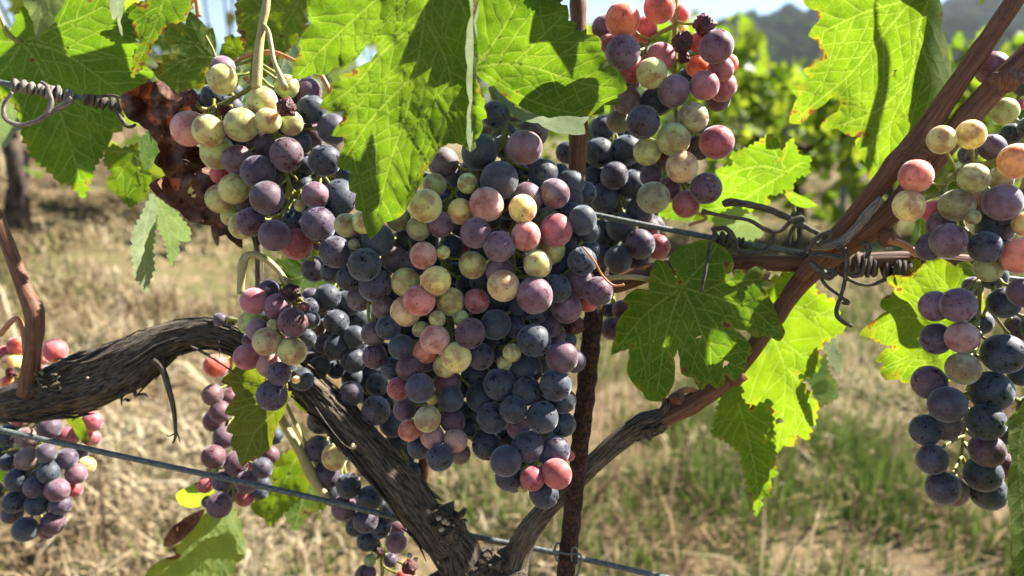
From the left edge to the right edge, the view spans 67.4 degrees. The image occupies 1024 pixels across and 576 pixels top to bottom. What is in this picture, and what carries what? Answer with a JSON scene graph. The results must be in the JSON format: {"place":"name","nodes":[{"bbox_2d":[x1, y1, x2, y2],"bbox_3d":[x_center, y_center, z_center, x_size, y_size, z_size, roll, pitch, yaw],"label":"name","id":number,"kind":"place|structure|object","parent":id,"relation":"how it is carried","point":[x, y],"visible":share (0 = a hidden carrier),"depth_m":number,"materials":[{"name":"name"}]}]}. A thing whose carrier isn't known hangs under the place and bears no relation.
{"place":"outdoors","nodes":[
{"label":"outdoors","id":0,"kind":"place"},
{"bbox_2d":[0,0,943,66],"label":"sky","id":1,"kind":"structure","parent":0,"point":[719,9],"materials":[{"name":"white"}]},
{"bbox_2d":[0,107,1023,575],"bbox_3d":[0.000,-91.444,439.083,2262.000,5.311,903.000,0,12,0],"label":"ground","id":2,"kind":"structure","parent":0,"point":[192,273],"depth_m":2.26,"materials":[{"name":"beige plant"}]},
{"bbox_2d":[0,0,168,242],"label":"background vine","id":3,"kind":"object","parent":2,"relation":"on","point":[16,208],"visible":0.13,"depth_m":2.92,"materials":[{"name":"plant"}]},
{"bbox_2d":[138,9,202,82],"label":"background vine","id":4,"kind":"object","parent":2,"relation":"on","point":[148,63],"visible":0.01,"depth_m":7.07,"materials":[{"name":"plant"}]},
{"bbox_2d":[149,0,373,183],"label":"background vine","id":5,"kind":"object","parent":2,"relation":"on","point":[157,172],"visible":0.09,"depth_m":3.26,"materials":[{"name":"green plant"}]},
{"bbox_2d":[307,16,378,148],"bbox_3d":[-1.812,-2.071,7.488,1.206,1.559,1.352,0,12,0],"label":"background vine","id":6,"kind":"object","parent":2,"relation":"on","point":[374,48],"depth_m":7.51,"materials":[{"name":"green plant"}]},
{"bbox_2d":[376,15,570,217],"bbox_3d":[-0.220,-0.918,4.265,1.191,1.603,1.044,0,12,0],"label":"background vine","id":7,"kind":"object","parent":2,"relation":"on","point":[486,130],"visible":0.02,"depth_m":4.25,"materials":[{"name":"green plant"}]},
{"bbox_2d":[0,0,1023,575],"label":"grape vine","id":8,"kind":"object","parent":2,"relation":"on","point":[408,100],"visible":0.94,"depth_m":0.44,"materials":[{"name":"green plant"}]},
{"bbox_2d":[0,337,103,541],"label":"grape bunch","id":9,"kind":"object","parent":8,"relation":"hanging from","point":[33,485],"visible":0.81,"depth_m":0.49,"materials":[{"name":"purple food"}]},
{"bbox_2d":[197,354,283,518],"bbox_3d":[-0.183,0.098,0.507,0.056,0.108,0.052,0,12,0],"label":"grape bunch","id":10,"kind":"object","parent":8,"relation":"on","point":[216,420],"visible":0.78,"depth_m":0.50,"materials":[{"name":"purple food"}]},
{"bbox_2d":[170,0,355,281],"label":"grape bunch","id":11,"kind":"object","parent":8,"relation":"attached to","point":[287,194],"visible":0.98,"depth_m":0.40,"materials":[{"name":"purple food"}]},
{"bbox_2d":[212,278,321,410],"bbox_3d":[-0.132,0.028,0.424,0.061,0.065,0.062,-5,13,-21],"label":"grape bunch","id":12,"kind":"object","parent":8,"relation":"attached to","point":[272,319],"visible":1,"depth_m":0.41,"materials":[{"name":"purple food"}]},
{"bbox_2d":[301,283,420,474],"bbox_3d":[-0.099,0.056,0.476,0.058,0.123,0.090,-9,15,-37],"label":"grape bunch","id":13,"kind":"object","parent":8,"relation":"attached to","point":[336,349],"visible":0.77,"depth_m":0.46,"materials":[{"name":"purple food"}]},
{"bbox_2d":[304,415,417,575],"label":"grape bunch","id":14,"kind":"object","parent":8,"relation":"hanging from","point":[338,481],"visible":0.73,"depth_m":0.48,"materials":[{"name":"purple food"}]},
{"bbox_2d":[320,86,612,508],"bbox_3d":[-0.027,0.002,0.396,0.153,0.207,0.098,0,12,0],"label":"grape bunch","id":15,"kind":"object","parent":8,"relation":"hanging from","point":[513,307],"visible":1,"depth_m":0.38,"materials":[{"name":"purple food"}]},
{"bbox_2d":[582,246,624,286],"bbox_3d":[0.044,-0.010,0.367,0.022,0.021,0.008,0,12,0],"label":"young tendril","id":16,"kind":"object","parent":15,"relation":"attached to","point":[600,272],"visible":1,"depth_m":0.37},
{"bbox_2d":[0,80,1022,281],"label":"wire","id":17,"kind":"object","parent":8,"relation":"attached to","point":[636,222],"visible":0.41,"depth_m":0.44,"materials":[{"name":"grey metal"}]},
{"bbox_2d":[1,78,74,126],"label":"dried tendril","id":18,"kind":"object","parent":17,"relation":"attached to","point":[50,110],"visible":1,"depth_m":0.43},
{"bbox_2d":[82,93,136,128],"bbox_3d":[-0.228,-0.101,0.435,0.036,0.020,0.017,0,12,0],"label":"dried tendril","id":19,"kind":"object","parent":17,"relation":"attached to","point":[92,100],"visible":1,"depth_m":0.43},
{"bbox_2d":[699,225,775,292],"bbox_3d":[0.113,-0.018,0.423,0.060,0.031,0.032,-8,15,-34],"label":"dried tendril","id":20,"kind":"object","parent":17,"relation":"attached to","point":[726,239],"visible":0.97,"depth_m":0.42},
{"bbox_2d":[701,209,804,243],"bbox_3d":[0.132,-0.034,0.420,0.057,0.019,0.006,0,12,0],"label":"dried tendril","id":21,"kind":"object","parent":17,"relation":"attached to","point":[800,219],"visible":1,"depth_m":0.42},
{"bbox_2d":[803,230,886,327],"bbox_3d":[0.179,-0.009,0.422,0.047,0.049,0.053,0,12,0],"label":"dried tendril","id":22,"kind":"object","parent":17,"relation":"attached to","point":[823,274],"visible":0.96,"depth_m":0.41},
{"bbox_2d":[555,105,670,274],"bbox_3d":[0.068,-0.066,0.487,0.056,0.121,0.068,-10,16,-40],"label":"grape bunch","id":23,"kind":"object","parent":8,"relation":"attached to","point":[615,181],"visible":0.77,"depth_m":0.47,"materials":[{"name":"purple food"}]},
{"bbox_2d":[602,293,628,339],"bbox_3d":[0.065,0.019,0.489,0.024,0.035,0.034,9,15,36],"label":"grape bunch","id":24,"kind":"object","parent":8,"relation":"attached to","point":[614,310],"visible":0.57,"depth_m":0.48,"materials":[{"name":"purple food"}]},
{"bbox_2d":[592,0,738,217],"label":"grape bunch","id":25,"kind":"object","parent":8,"relation":"attached to","point":[624,31],"visible":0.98,"depth_m":0.41,"materials":[{"name":"purple food"}]},
{"bbox_2d":[722,198,823,238],"bbox_3d":[0.149,-0.037,0.432,0.066,0.027,0.022,0,12,0],"label":"dried tendril","id":26,"kind":"object","parent":8,"relation":"attached to","point":[729,202],"visible":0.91,"depth_m":0.42},
{"bbox_2d":[811,196,884,250],"bbox_3d":[0.177,-0.034,0.408,0.035,0.031,0.009,6,13,27],"label":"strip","id":27,"kind":"object","parent":8,"relation":"attached to","point":[867,213],"visible":1,"depth_m":0.40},
{"bbox_2d":[850,252,912,277],"bbox_3d":[0.212,-0.012,0.436,0.040,0.018,0.016,0,12,0],"label":"dried tendril","id":28,"kind":"object","parent":8,"relation":"attached to","point":[868,267],"visible":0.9,"depth_m":0.43},
{"bbox_2d":[892,120,1023,510],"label":"grape bunch","id":29,"kind":"object","parent":8,"relation":"attached to","point":[993,213],"visible":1,"depth_m":0.36,"materials":[{"name":"purple food"}]},
{"bbox_2d":[975,51,1023,144],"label":"grape bunch","id":30,"kind":"object","parent":8,"relation":"attached to","point":[1005,111],"visible":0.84,"depth_m":0.42,"materials":[{"name":"green food"}]},
{"bbox_2d":[478,53,568,180],"bbox_3d":[0.180,-1.796,8.150,1.219,1.527,1.286,0,12,0],"label":"background vine","id":31,"kind":"object","parent":2,"relation":"on","point":[560,139],"visible":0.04,"depth_m":8.11,"materials":[{"name":"green plant"}]},
{"bbox_2d":[147,78,946,173],"bbox_3d":[1.054,-0.993,4.595,8.320,0.790,0.450,-6,13,-25],"label":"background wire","id":32,"kind":"object","parent":2,"relation":"on","point":[698,168],"visible":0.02,"depth_m":4.98,"materials":[{"name":"grey metal"}]},
{"bbox_2d":[557,266,608,575],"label":"stake","id":33,"kind":"object","parent":2,"relation":"on","point":[587,377],"visible":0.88,"depth_m":0.43,"materials":[{"name":"brown wood"}]},
{"bbox_2d":[553,542,581,575],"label":"wire tie","id":34,"kind":"object","parent":33,"relation":"attached to","point":[555,551],"visible":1,"depth_m":0.43,"materials":[{"name":"grey metal"}]},
{"bbox_2d":[0,427,669,575],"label":"wire","id":35,"kind":"object","parent":34,"relation":"attached to","point":[288,492],"visible":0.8,"depth_m":0.44,"materials":[{"name":"grey metal"}]},
{"bbox_2d":[657,113,671,132],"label":"background vine","id":36,"kind":"object","parent":2,"relation":"on","point":[668,116],"visible":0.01,"depth_m":13.52,"materials":[{"name":"green plant"}]},
{"bbox_2d":[586,8,777,235],"bbox_3d":[0.950,-0.954,4.810,1.245,1.576,1.260,0,12,0],"label":"background vine","id":37,"kind":"object","parent":2,"relation":"on","point":[750,43],"visible":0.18,"depth_m":4.67,"materials":[{"name":"green plant"}]},
{"bbox_2d":[639,57,734,162],"bbox_3d":[1.902,-1.791,8.435,1.187,1.553,1.320,0,12,0],"label":"background vine","id":38,"kind":"object","parent":2,"relation":"on","point":[669,121],"visible":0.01,"depth_m":8.48,"materials":[{"name":"green plant"}]},
{"bbox_2d":[730,57,819,166],"bbox_3d":[2.992,-1.805,8.741,1.213,1.532,1.054,0,12,0],"label":"background vine","id":39,"kind":"object","parent":2,"relation":"on","point":[803,139],"visible":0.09,"depth_m":8.79,"materials":[{"name":"green plant"}]},
{"bbox_2d":[789,121,822,168],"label":"background vine","id":40,"kind":"object","parent":2,"relation":"on","point":[804,132],"visible":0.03,"depth_m":14.34,"materials":[{"name":"green plant"}]},
{"bbox_2d":[718,55,895,247],"bbox_3d":[1.941,-0.910,5.248,1.206,1.381,1.493,0,12,0],"label":"background vine","id":41,"kind":"object","parent":2,"relation":"on","point":[774,101],"visible":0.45,"depth_m":5.02,"materials":[{"name":"green plant"}]},
{"bbox_2d":[798,137,866,188],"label":"background vine","id":42,"kind":"object","parent":2,"relation":"on","point":[838,160],"depth_m":9.21,"materials":[{"name":"green plant"}]},
{"bbox_2d":[839,154,848,210],"bbox_3d":[2.320,-0.953,5.314,0.036,1.550,0.032,0,12,0],"label":"trellis post","id":43,"kind":"object","parent":2,"relation":"on","point":[842,198],"visible":0.14,"depth_m":5.37,"materials":[{"name":"metal"}]},
{"bbox_2d":[803,54,986,229],"bbox_3d":[2.760,-0.969,5.521,1.205,1.426,1.512,0,12,0],"label":"background vine","id":44,"kind":"object","parent":2,"relation":"on","point":[830,158],"visible":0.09,"depth_m":5.60,"materials":[{"name":"green plant"}]},
{"bbox_2d":[923,27,1023,234],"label":"background vine","id":45,"kind":"object","parent":2,"relation":"on","point":[959,43],"visible":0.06,"depth_m":5.63,"materials":[{"name":"green plant"}]},
{"bbox_2d":[985,96,1023,134],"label":"background vine","id":46,"kind":"object","parent":2,"relation":"on","point":[989,130],"visible":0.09,"depth_m":9.66,"materials":[{"name":"green plant"}]},
{"bbox_2d":[992,40,1023,211],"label":"background vine","id":47,"kind":"object","parent":2,"relation":"on","point":[1015,184],"visible":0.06,"depth_m":6.23,"materials":[{"name":"green plant"}]},
{"bbox_2d":[151,60,998,137],"bbox_3d":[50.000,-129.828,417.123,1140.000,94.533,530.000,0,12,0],"label":"hills","id":48,"kind":"structure","parent":0,"point":[487,96],"depth_m":252.63,"materials":[{"name":"green plant"}]},
{"bbox_2d":[150,0,1023,134],"bbox_3d":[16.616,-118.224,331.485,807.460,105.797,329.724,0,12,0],"label":"woodland","id":49,"kind":"object","parent":48,"relation":"on","point":[786,28],"visible":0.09,"depth_m":294.49,"materials":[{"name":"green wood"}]}
]}

